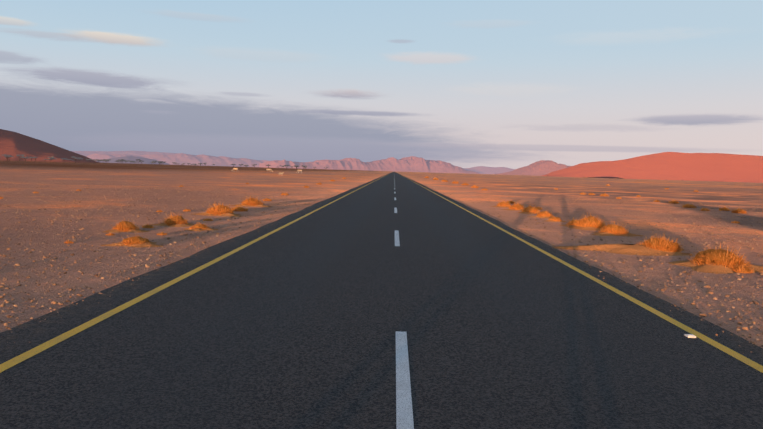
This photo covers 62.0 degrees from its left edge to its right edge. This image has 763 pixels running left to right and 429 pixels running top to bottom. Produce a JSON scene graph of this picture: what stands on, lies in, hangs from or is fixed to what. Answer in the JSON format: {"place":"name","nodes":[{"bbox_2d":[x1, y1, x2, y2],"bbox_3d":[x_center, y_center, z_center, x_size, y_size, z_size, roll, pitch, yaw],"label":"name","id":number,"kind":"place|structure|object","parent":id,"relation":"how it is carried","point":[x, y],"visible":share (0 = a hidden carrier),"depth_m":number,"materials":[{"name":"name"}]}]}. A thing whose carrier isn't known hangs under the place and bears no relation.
{"place":"outdoors","nodes":[
{"label":"outdoors","id":0,"kind":"place"},
{"bbox_2d":[0,129,99,162],"bbox_3d":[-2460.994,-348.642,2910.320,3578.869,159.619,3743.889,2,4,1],"label":"dune","id":1,"kind":"structure","parent":0,"point":[14,144],"depth_m":2338.94,"materials":[{"name":"brown sand"}]},
{"bbox_2d":[72,151,177,155],"bbox_3d":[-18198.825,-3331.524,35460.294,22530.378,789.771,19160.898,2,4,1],"label":"distant mountain","id":2,"kind":"structure","parent":0,"point":[87,153],"depth_m":35209.32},
{"bbox_2d":[97,156,169,164],"bbox_3d":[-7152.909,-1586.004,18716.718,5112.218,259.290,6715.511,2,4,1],"label":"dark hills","id":3,"kind":"structure","parent":0,"point":[133,158],"depth_m":16920.38,"materials":[{"name":"brown stone"}]},
{"bbox_2d":[86,153,266,166],"bbox_3d":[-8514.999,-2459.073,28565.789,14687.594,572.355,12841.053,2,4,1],"label":"mountain range","id":4,"kind":"structure","parent":0,"point":[186,159],"depth_m":25893.53,"materials":[{"name":"stone"}]},
{"bbox_2d":[259,156,479,173],"bbox_3d":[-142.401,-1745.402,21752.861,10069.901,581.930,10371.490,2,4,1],"label":"mountain range","id":5,"kind":"structure","parent":0,"point":[412,164],"depth_m":18376.67,"materials":[{"name":"stone"}]},
{"bbox_2d":[0,172,762,428],"bbox_3d":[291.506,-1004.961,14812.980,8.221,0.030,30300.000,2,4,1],"label":"road","id":6,"kind":"structure","parent":0,"point":[298,324],"depth_m":6.53,"materials":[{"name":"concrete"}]},
{"bbox_2d":[0,176,762,372],"bbox_3d":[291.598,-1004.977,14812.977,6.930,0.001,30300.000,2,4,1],"label":"edge lines","id":7,"kind":"object","parent":6,"relation":"on","point":[90,323],"visible":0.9,"depth_m":7.98,"materials":[{"name":"yellow paint"}]},
{"bbox_2d":[684,334,695,337],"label":"litter","id":8,"kind":"object","parent":6,"relation":"on","point":[690,335],"visible":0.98,"depth_m":7.14,"materials":[{"name":"white paper"}]},
{"bbox_2d":[0,160,762,347],"bbox_3d":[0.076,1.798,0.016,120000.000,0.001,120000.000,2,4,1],"label":"ground","id":9,"kind":"structure","parent":0,"point":[534,189],"depth_m":25.78,"materials":[{"name":"brown sand"}]},
{"bbox_2d":[0,176,753,273],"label":"grass tussocks","id":10,"kind":"object","parent":9,"relation":"on","point":[577,224],"depth_m":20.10,"materials":[{"name":"plant"}]},
{"bbox_2d":[0,182,762,351],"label":"pebbles","id":11,"kind":"object","parent":9,"relation":"on","point":[203,242],"visible":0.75,"depth_m":14.12,"materials":[{"name":"brown gravel"}]},
{"bbox_2d":[100,204,762,273],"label":"sand mounds","id":12,"kind":"object","parent":9,"relation":"on","point":[633,249],"visible":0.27,"depth_m":15.59,"materials":[{"name":"orange sand"}]},
{"bbox_2d":[0,0,762,168],"label":"sky","id":13,"kind":"structure","parent":0,"point":[513,84],"materials":[{"name":"blue"}]},
{"bbox_2d":[463,166,514,173],"bbox_3d":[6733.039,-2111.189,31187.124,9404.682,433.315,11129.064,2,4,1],"label":"hills","id":14,"kind":"structure","parent":0,"point":[487,170],"depth_m":28614.81,"materials":[{"name":"brown stone"}]},
{"bbox_2d":[495,160,570,175],"bbox_3d":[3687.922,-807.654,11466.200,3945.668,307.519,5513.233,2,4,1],"label":"peak","id":15,"kind":"structure","parent":0,"point":[541,167],"depth_m":10179.72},
{"bbox_2d":[542,152,762,182],"bbox_3d":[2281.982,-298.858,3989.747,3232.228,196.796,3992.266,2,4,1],"label":"dune","id":16,"kind":"structure","parent":0,"point":[721,167],"depth_m":3302.34,"materials":[{"name":"orange sand"}]}
]}

